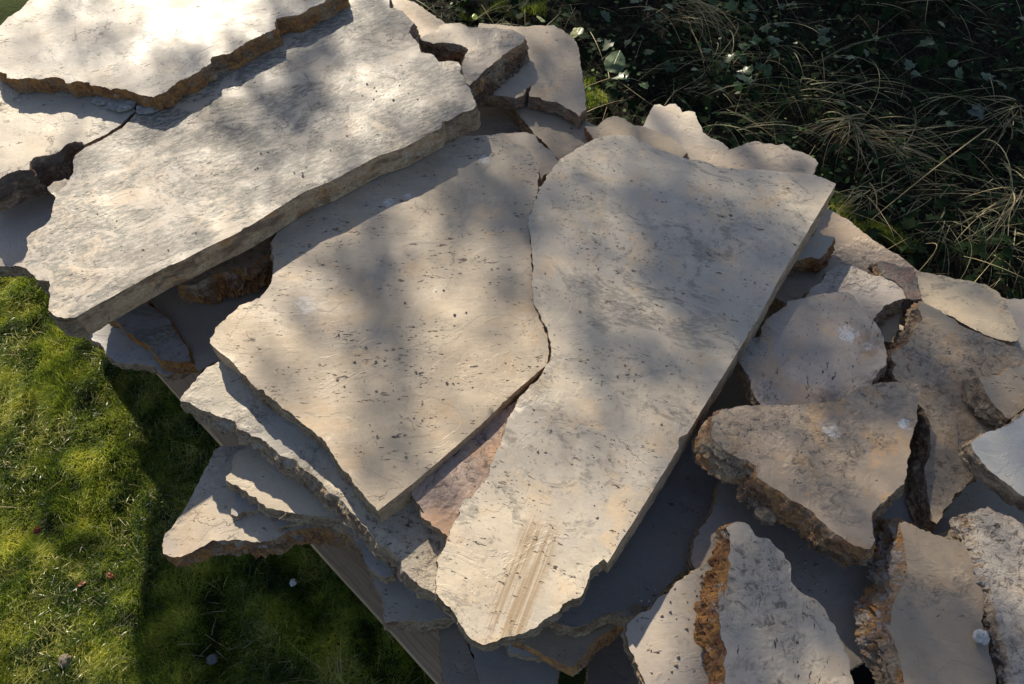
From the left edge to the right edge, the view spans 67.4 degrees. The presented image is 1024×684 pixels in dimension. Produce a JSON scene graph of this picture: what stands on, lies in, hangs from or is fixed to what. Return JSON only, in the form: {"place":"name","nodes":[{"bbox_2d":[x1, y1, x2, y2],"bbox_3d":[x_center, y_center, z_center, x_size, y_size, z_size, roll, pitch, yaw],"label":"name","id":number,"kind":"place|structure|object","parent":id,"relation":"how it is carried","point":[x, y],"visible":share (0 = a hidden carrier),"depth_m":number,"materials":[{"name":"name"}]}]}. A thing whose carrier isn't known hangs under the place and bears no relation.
{"place":"outdoors","nodes":[
{"label":"outdoors","id":0,"kind":"place"},
{"bbox_2d":[0,0,1023,683],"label":"ground","id":1,"kind":"structure","parent":0,"point":[860,674],"depth_m":2.25,"materials":[{"name":"green plant"}]},
{"bbox_2d":[206,654,216,664],"bbox_3d":[-0.562,0.594,1.437,0.020,0.015,0.020,-14,59,-8],"label":"pebble","id":2,"kind":"object","parent":1,"relation":"on","point":[211,659],"visible":1,"depth_m":1.43,"materials":[{"name":"grey stone"}]},
{"bbox_2d":[0,276,434,683],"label":"lawn","id":3,"kind":"structure","parent":1,"relation":"on","point":[158,673],"depth_m":1.54,"materials":[{"name":"green plant"}]},
{"bbox_2d":[33,526,40,533],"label":"fallen leaf","id":4,"kind":"object","parent":3,"relation":"on","point":[37,530],"visible":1,"depth_m":1.57,"materials":[{"name":"brown plant"}]},
{"bbox_2d":[57,653,71,667],"bbox_3d":[-0.838,0.597,1.439,0.023,0.019,0.026,10,58,6],"label":"pebble","id":5,"kind":"object","parent":3,"relation":"on","point":[65,662],"visible":0.99,"depth_m":1.43,"materials":[{"name":"beige stone"}]},
{"bbox_2d":[106,572,114,578],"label":"fallen leaf","id":6,"kind":"object","parent":3,"relation":"on","point":[109,575],"visible":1,"depth_m":1.52,"materials":[{"name":"brown plant"}]},
{"bbox_2d":[0,279,425,683],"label":"thatch","id":7,"kind":"object","parent":3,"relation":"on","point":[137,560],"visible":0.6,"depth_m":1.51,"materials":[{"name":"green plant"}]},
{"bbox_2d":[289,578,296,586],"bbox_3d":[-0.432,0.474,1.514,0.014,0.012,0.014,-24,61,-15],"label":"pebble","id":8,"kind":"object","parent":3,"relation":"on","point":[292,582],"visible":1,"depth_m":1.51,"materials":[{"name":"grey stone"}]},
{"bbox_2d":[157,372,443,683],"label":"wooden pallet","id":9,"kind":"object","parent":1,"relation":"on","point":[348,568],"visible":0.03,"depth_m":1.40,"materials":[{"name":"brown wood"}]},
{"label":"flagstone","id":10,"kind":"object","parent":9,"relation":"on","visible":0},
{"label":"flagstone","id":11,"kind":"object","parent":10,"relation":"on","visible":0},
{"bbox_2d":[584,631,638,683],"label":"flagstone","id":12,"kind":"object","parent":11,"relation":"on","point":[610,663],"visible":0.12,"depth_m":1.21,"materials":[{"name":"stone"}]},
{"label":"flagstone","id":13,"kind":"object","parent":11,"relation":"on","visible":0},
{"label":"flagstone","id":14,"kind":"object","parent":13,"relation":"on","visible":0},
{"bbox_2d":[47,179,1023,588],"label":"flagstone","id":15,"kind":"object","parent":14,"relation":"on","point":[977,495],"visible":0.01,"depth_m":1.27,"materials":[{"name":"stone"}]},
{"bbox_2d":[0,193,55,278],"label":"flagstone","id":16,"kind":"object","parent":15,"relation":"on","point":[21,223],"visible":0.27,"depth_m":1.41,"materials":[{"name":"stone"}]},
{"bbox_2d":[0,80,135,211],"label":"flagstone","id":17,"kind":"object","parent":16,"relation":"on","point":[45,138],"visible":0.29,"depth_m":1.43,"materials":[{"name":"stone"}]},
{"bbox_2d":[85,324,190,381],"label":"flagstone","id":18,"kind":"object","parent":15,"relation":"on","point":[122,350],"visible":0.29,"depth_m":1.37,"materials":[{"name":"stone"}]},
{"bbox_2d":[109,302,198,373],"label":"flagstone","id":19,"kind":"object","parent":18,"relation":"on","point":[149,327],"visible":0.75,"depth_m":1.34,"materials":[{"name":"stone"}]},
{"bbox_2d":[148,285,268,373],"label":"flagstone","id":20,"kind":"object","parent":18,"relation":"on","point":[197,324],"visible":0.21,"depth_m":1.38,"materials":[{"name":"stone"}]},
{"bbox_2d":[177,232,276,305],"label":"flagstone","id":21,"kind":"object","parent":20,"relation":"on","point":[249,271],"visible":0.49,"depth_m":1.38,"materials":[{"name":"stone"}]},
{"bbox_2d":[180,361,451,618],"bbox_3d":[-0.210,0.165,1.210,0.665,0.039,0.281,32,63,19],"label":"flagstone","id":22,"kind":"object","parent":15,"relation":"on","point":[221,397],"visible":0.35,"depth_m":1.18,"materials":[{"name":"stone"}]},
{"bbox_2d":[210,135,549,522],"bbox_3d":[-0.154,-0.114,1.340,0.584,0.047,0.687,40,66,22],"label":"flagstone","id":23,"kind":"object","parent":22,"relation":"on","point":[450,218],"visible":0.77,"depth_m":1.26,"materials":[{"name":"stone"}]},
{"bbox_2d":[24,0,480,337],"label":"flagstone","id":24,"kind":"object","parent":23,"relation":"on","point":[148,182],"visible":0.84,"depth_m":1.40,"materials":[{"name":"stone"}]},
{"bbox_2d":[0,0,349,113],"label":"flagstone","id":25,"kind":"object","parent":24,"relation":"on","point":[149,56],"visible":1,"depth_m":1.52,"materials":[{"name":"stone"}]},
{"bbox_2d":[410,401,516,542],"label":"flagstone","id":26,"kind":"object","parent":22,"relation":"on","point":[442,492],"visible":0.45,"depth_m":1.13,"materials":[{"name":"stone"}]},
{"bbox_2d":[435,135,835,650],"bbox_3d":[0.129,-0.024,1.276,0.472,0.044,1.038,29,62,17],"label":"flagstone","id":27,"kind":"object","parent":22,"relation":"on","point":[513,566],"visible":0.95,"depth_m":1.23,"materials":[{"name":"stone"}]},
{"bbox_2d":[691,382,921,566],"bbox_3d":[0.455,0.185,1.131,0.370,0.075,0.293,0,58,0],"label":"flagstone","id":28,"kind":"object","parent":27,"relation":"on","point":[832,499],"visible":1,"depth_m":1.11,"materials":[{"name":"stone"}]},
{"bbox_2d":[392,0,444,37],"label":"flagstone","id":29,"kind":"object","parent":15,"relation":"on","point":[423,20],"visible":0.27,"depth_m":1.76,"materials":[{"name":"stone"}]},
{"bbox_2d":[462,107,523,135],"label":"flagstone","id":30,"kind":"object","parent":15,"relation":"on","point":[495,120],"visible":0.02,"depth_m":1.67,"materials":[{"name":"stone"}]},
{"bbox_2d":[505,101,596,160],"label":"flagstone","id":31,"kind":"object","parent":30,"relation":"on","point":[560,136],"visible":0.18,"depth_m":1.61,"materials":[{"name":"stone"}]},
{"bbox_2d":[491,132,557,184],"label":"flagstone","id":32,"kind":"object","parent":31,"relation":"on","point":[545,159],"visible":0.22,"depth_m":1.54,"materials":[{"name":"stone"}]},
{"bbox_2d":[478,23,586,128],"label":"flagstone","id":33,"kind":"object","parent":31,"relation":"on","point":[548,77],"visible":0.67,"depth_m":1.64,"materials":[{"name":"stone"}]},
{"bbox_2d":[419,23,528,106],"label":"flagstone","id":34,"kind":"object","parent":33,"relation":"on","point":[490,60],"visible":0.85,"depth_m":1.63,"materials":[{"name":"stone"}]},
{"bbox_2d":[584,116,687,157],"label":"flagstone","id":35,"kind":"object","parent":31,"relation":"on","point":[614,125],"visible":0.53,"depth_m":1.56,"materials":[{"name":"stone"}]},
{"bbox_2d":[769,208,917,323],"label":"flagstone","id":36,"kind":"object","parent":15,"relation":"on","point":[855,246],"visible":0.3,"depth_m":1.47,"materials":[{"name":"stone"}]},
{"bbox_2d":[788,229,835,275],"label":"flagstone","id":37,"kind":"object","parent":36,"relation":"on","point":[816,253],"visible":0.7,"depth_m":1.43,"materials":[{"name":"stone"}]},
{"bbox_2d":[802,265,905,325],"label":"flagstone","id":38,"kind":"object","parent":36,"relation":"on","point":[880,300],"visible":0.53,"depth_m":1.38,"materials":[{"name":"stone"}]},
{"bbox_2d":[733,292,887,405],"bbox_3d":[0.493,0.021,1.271,0.250,0.060,0.251,0,58,0],"label":"flagstone","id":39,"kind":"object","parent":38,"relation":"on","point":[819,348],"visible":0.74,"depth_m":1.25,"materials":[{"name":"stone"}]},
{"bbox_2d":[878,312,902,348],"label":"flagstone","id":40,"kind":"object","parent":36,"relation":"on","point":[889,331],"visible":0.46,"depth_m":1.37,"materials":[{"name":"stone"}]},
{"bbox_2d":[867,261,921,316],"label":"flagstone","id":41,"kind":"object","parent":36,"relation":"on","point":[904,278],"visible":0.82,"depth_m":1.39,"materials":[{"name":"stone"}]},
{"bbox_2d":[905,271,1019,345],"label":"flagstone","id":42,"kind":"object","parent":36,"relation":"on","point":[983,309],"visible":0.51,"depth_m":1.37,"materials":[{"name":"stone"}]},
{"bbox_2d":[1003,298,1023,349],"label":"flagstone","id":43,"kind":"object","parent":15,"relation":"on","point":[1015,307],"visible":0.17,"depth_m":1.41,"materials":[{"name":"stone"}]},
{"bbox_2d":[282,612,344,683],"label":"dry grass tuft","id":44,"kind":"object","parent":1,"relation":"on","point":[327,663],"visible":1,"depth_m":1.43,"materials":[{"name":"plant"}]},
{"bbox_2d":[469,0,518,25],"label":"dry grass tuft","id":45,"kind":"object","parent":1,"relation":"on","point":[502,12],"visible":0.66,"depth_m":2.43,"materials":[{"name":"plant"}]},
{"bbox_2d":[456,0,920,254],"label":"moss","id":46,"kind":"object","parent":1,"relation":"on","point":[593,99],"visible":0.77,"depth_m":2.21,"materials":[{"name":"green plant"}]},
{"bbox_2d":[674,0,751,73],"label":"dry grass tuft","id":47,"kind":"object","parent":1,"relation":"on","point":[700,3],"visible":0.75,"depth_m":2.38,"materials":[{"name":"brown plant"}]},
{"bbox_2d":[417,0,1023,299],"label":"ivy","id":48,"kind":"object","parent":1,"relation":"on","point":[924,62],"depth_m":2.24,"materials":[{"name":"green plant"}]},
{"bbox_2d":[570,27,583,37],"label":"ivy leaf","id":49,"kind":"object","parent":48,"relation":"on","point":[575,32],"visible":0.94,"depth_m":2.31,"materials":[{"name":"plant"}]},
{"bbox_2d":[619,6,680,41],"bbox_3d":[0.414,-0.951,2.271,0.018,0.080,0.282,-29,62,-17],"label":"straw stem","id":50,"kind":"object","parent":48,"relation":"on","point":[653,8],"visible":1,"depth_m":2.25,"materials":[{"name":"beige plant"}]},
{"bbox_2d":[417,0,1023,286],"bbox_3d":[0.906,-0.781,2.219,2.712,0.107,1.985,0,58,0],"label":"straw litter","id":51,"kind":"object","parent":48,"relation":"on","point":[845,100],"visible":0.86,"depth_m":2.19,"materials":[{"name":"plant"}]},
{"bbox_2d":[733,81,742,90],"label":"ivy leaf","id":52,"kind":"object","parent":48,"relation":"on","point":[740,87],"visible":0.93,"depth_m":2.17,"materials":[{"name":"green plant"}]},
{"bbox_2d":[744,76,752,84],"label":"ivy leaf","id":53,"kind":"object","parent":48,"relation":"on","point":[749,79],"visible":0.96,"depth_m":2.20,"materials":[{"name":"green plant"}]},
{"bbox_2d":[597,0,1023,126],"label":"broad leaves","id":54,"kind":"object","parent":48,"relation":"on","point":[732,5],"visible":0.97,"depth_m":2.27,"materials":[{"name":"green plant"}]},
{"bbox_2d":[904,59,914,69],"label":"ivy leaf","id":55,"kind":"object","parent":48,"relation":"on","point":[909,64],"visible":1,"depth_m":2.25,"materials":[{"name":"green plant"}]},
{"bbox_2d":[919,243,936,270],"bbox_3d":[0.991,-0.198,1.842,0.020,0.079,0.075,20,60,12],"label":"straw stem","id":56,"kind":"object","parent":48,"relation":"on","point":[931,256],"visible":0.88,"depth_m":1.82,"materials":[{"name":"beige plant"}]},
{"bbox_2d":[870,129,986,220],"bbox_3d":[1.062,-0.427,1.949,0.430,0.063,0.004,-33,63,-19],"label":"straw stem","id":57,"kind":"object","parent":48,"relation":"on","point":[933,169],"visible":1,"depth_m":1.94,"materials":[{"name":"beige plant"}]},
{"bbox_2d":[948,60,957,66],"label":"ivy leaf","id":58,"kind":"object","parent":48,"relation":"on","point":[951,63],"visible":0.97,"depth_m":2.25,"materials":[{"name":"green plant"}]},
{"bbox_2d":[967,103,984,119],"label":"ivy leaf","id":59,"kind":"object","parent":48,"relation":"on","point":[979,112],"visible":1,"depth_m":2.16,"materials":[{"name":"green plant"}]},
{"bbox_2d":[992,80,1007,89],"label":"ivy leaf","id":60,"kind":"object","parent":48,"relation":"on","point":[1002,84],"visible":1,"depth_m":2.22,"materials":[{"name":"green plant"}]},
{"bbox_2d":[442,0,1023,227],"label":"weeds","id":61,"kind":"object","parent":1,"relation":"on","point":[942,158],"visible":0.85,"depth_m":2.21,"materials":[{"name":"green plant"}]},
{"bbox_2d":[716,71,811,140],"bbox_3d":[0.681,-0.687,2.198,0.272,0.096,0.300,29,62,17],"label":"dry grass tuft","id":62,"kind":"object","parent":1,"relation":"on","point":[776,93],"visible":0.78,"depth_m":2.21,"materials":[{"name":"brown plant"}]},
{"bbox_2d":[771,96,865,154],"bbox_3d":[0.867,-0.630,2.145,0.256,0.124,0.193,-26,61,-15],"label":"dry grass tuft","id":63,"kind":"object","parent":1,"relation":"on","point":[847,116],"visible":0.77,"depth_m":2.15,"materials":[{"name":"brown plant"}]},
{"bbox_2d":[620,0,1023,294],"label":"arching grass","id":64,"kind":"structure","parent":1,"relation":"on","point":[898,152],"depth_m":2.16,"materials":[{"name":"beige plant"}]},
{"bbox_2d":[827,183,882,232],"bbox_3d":[0.852,-0.325,1.973,0.199,0.089,0.200,0,58,0],"label":"dry grass tuft","id":65,"kind":"object","parent":1,"relation":"on","point":[856,198],"visible":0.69,"depth_m":1.99,"materials":[{"name":"beige plant"}]},
{"bbox_2d":[809,116,909,182],"bbox_3d":[0.956,-0.527,2.076,0.327,0.131,0.204,24,61,15],"label":"dry grass tuft","id":66,"kind":"object","parent":1,"relation":"on","point":[857,128],"visible":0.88,"depth_m":2.10,"materials":[{"name":"beige plant"}]},
{"bbox_2d":[851,124,986,217],"bbox_3d":[1.141,-0.512,2.082,0.267,0.104,0.374,-29,62,-17],"label":"dry grass tuft","id":67,"kind":"object","parent":1,"relation":"on","point":[882,141],"visible":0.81,"depth_m":2.11,"materials":[{"name":"beige plant"}]},
{"bbox_2d":[886,165,1023,283],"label":"dry grass tuft","id":68,"kind":"object","parent":1,"relation":"on","point":[1005,205],"visible":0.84,"depth_m":1.98,"materials":[{"name":"beige plant"}]},
{"bbox_2d":[952,95,1023,160],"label":"dry grass tuft","id":69,"kind":"object","parent":1,"relation":"on","point":[1019,106],"visible":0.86,"depth_m":2.18,"materials":[{"name":"beige plant"}]},
{"bbox_2d":[468,644,559,683],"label":"flagstone","id":70,"kind":"object","parent":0,"point":[500,665],"visible":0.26,"depth_m":1.16,"materials":[{"name":"stone"}]},
{"bbox_2d":[438,623,478,683],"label":"flagstone","id":71,"kind":"object","parent":70,"relation":"on","point":[456,662],"visible":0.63,"depth_m":1.18,"materials":[{"name":"stone"}]},
{"bbox_2d":[363,558,454,634],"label":"flagstone","id":72,"kind":"object","parent":71,"relation":"on","point":[401,603],"visible":0.41,"depth_m":1.18,"materials":[{"name":"stone"}]},
{"bbox_2d":[162,445,365,566],"bbox_3d":[-0.362,0.267,1.265,0.394,0.040,0.210,0,58,0],"label":"flagstone","id":73,"kind":"object","parent":72,"relation":"on","point":[206,525],"visible":0.44,"depth_m":1.23,"materials":[{"name":"stone"}]},
{"bbox_2d":[231,492,331,531],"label":"flagstone","id":74,"kind":"object","parent":73,"relation":"on","point":[241,507],"visible":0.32,"depth_m":1.23,"materials":[{"name":"stone"}]},
{"bbox_2d":[226,447,351,529],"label":"flagstone","id":75,"kind":"object","parent":74,"relation":"on","point":[263,484],"visible":0.38,"depth_m":1.21,"materials":[{"name":"stone"}]},
{"bbox_2d":[333,524,396,583],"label":"flagstone","id":76,"kind":"object","parent":73,"relation":"on","point":[381,571],"visible":0.45,"depth_m":1.17,"materials":[{"name":"stone"}]},
{"bbox_2d":[97,78,992,679],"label":"stone crumbs","id":77,"kind":"object","parent":73,"relation":"on","point":[661,424],"visible":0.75,"depth_m":1.14,"materials":[{"name":"beige stone"}]},
{"bbox_2d":[505,644,542,662],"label":"flagstone","id":78,"kind":"object","parent":70,"relation":"on","point":[519,653],"visible":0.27,"depth_m":1.15,"materials":[{"name":"stone"}]},
{"bbox_2d":[512,623,623,676],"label":"flagstone","id":79,"kind":"object","parent":78,"relation":"on","point":[569,655],"visible":0.43,"depth_m":1.13,"materials":[{"name":"stone"}]},
{"bbox_2d":[545,430,717,637],"bbox_3d":[0.203,0.291,1.201,0.192,0.033,0.426,28,62,17],"label":"flagstone","id":80,"kind":"object","parent":79,"relation":"on","point":[652,557],"visible":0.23,"depth_m":1.16,"materials":[{"name":"stone"}]},
{"bbox_2d":[611,610,635,622],"bbox_3d":[0.164,0.397,1.123,0.044,0.016,0.026,0,58,0],"label":"stone chip","id":81,"kind":"object","parent":80,"relation":"on","point":[619,618],"visible":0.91,"depth_m":1.12,"materials":[{"name":"beige stone"}]},
{"bbox_2d":[629,604,645,614],"bbox_3d":[0.183,0.390,1.121,0.026,0.010,0.017,0,58,0],"label":"stone chip","id":82,"kind":"object","parent":80,"relation":"on","point":[635,609],"visible":0.91,"depth_m":1.12,"materials":[{"name":"grey stone"}]},
{"bbox_2d":[685,479,950,670],"bbox_3d":[0.457,0.327,1.143,0.360,0.034,0.320,26,61,16],"label":"flagstone","id":83,"kind":"object","parent":80,"relation":"on","point":[836,602],"visible":0.2,"depth_m":1.13,"materials":[{"name":"stone"}]},
{"bbox_2d":[620,562,711,683],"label":"flagstone","id":84,"kind":"object","parent":83,"relation":"on","point":[668,636],"visible":0.54,"depth_m":1.06,"materials":[{"name":"stone"}]},
{"bbox_2d":[693,521,853,683],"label":"flagstone","id":85,"kind":"object","parent":84,"relation":"on","point":[761,618],"visible":1,"depth_m":1.01,"materials":[{"name":"stone"}]},
{"bbox_2d":[753,506,777,525],"bbox_3d":[0.366,0.245,1.102,0.039,0.032,0.037,0,58,0],"label":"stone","id":86,"kind":"object","parent":83,"relation":"on","point":[764,516],"visible":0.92,"depth_m":1.09,"materials":[{"name":"grey stone"}]},
{"bbox_2d":[852,517,996,683],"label":"flagstone","id":87,"kind":"object","parent":83,"relation":"on","point":[918,611],"visible":0.98,"depth_m":1.02,"materials":[{"name":"stone"}]},
{"bbox_2d":[973,629,989,644],"bbox_3d":[0.612,0.385,1.002,0.020,0.016,0.018,13,59,8],"label":"mortar lump","id":88,"kind":"object","parent":87,"relation":"on","point":[981,636],"visible":1,"depth_m":1.00,"materials":[{"name":"white concrete"}]},
{"bbox_2d":[949,507,1023,683],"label":"flagstone","id":89,"kind":"object","parent":87,"relation":"on","point":[991,539],"visible":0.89,"depth_m":1.04,"materials":[{"name":"stone"}]},
{"bbox_2d":[938,529,952,539],"bbox_3d":[0.643,0.288,1.127,0.037,0.015,0.026,0,58,0],"label":"stone chip","id":90,"kind":"object","parent":83,"relation":"on","point":[946,534],"visible":0.22,"depth_m":1.13,"materials":[{"name":"beige stone"}]},
{"bbox_2d":[878,301,1023,533],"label":"flagstone","id":91,"kind":"object","parent":83,"relation":"on","point":[939,478],"visible":0.66,"depth_m":1.24,"materials":[{"name":"stone"}]},
{"bbox_2d":[958,411,1023,511],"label":"flagstone","id":92,"kind":"object","parent":91,"relation":"on","point":[993,460],"visible":1,"depth_m":1.11,"materials":[{"name":"stone"}]},
{"bbox_2d":[961,364,1023,429],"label":"flagstone","id":93,"kind":"object","parent":91,"relation":"on","point":[994,402],"visible":0.83,"depth_m":1.20,"materials":[{"name":"stone"}]},
{"bbox_2d":[412,0,1023,298],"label":"undergrowth grass","id":94,"kind":"structure","parent":0,"point":[834,28],"depth_m":2.29,"materials":[{"name":"green plant"}]},
{"bbox_2d":[685,141,817,174],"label":"flagstone","id":95,"kind":"object","parent":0,"point":[753,155],"visible":0.5,"depth_m":1.54,"materials":[{"name":"stone"}]},
{"bbox_2d":[643,104,728,149],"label":"flagstone","id":96,"kind":"object","parent":95,"relation":"on","point":[678,125],"visible":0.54,"depth_m":1.60,"materials":[{"name":"stone"}]}
]}

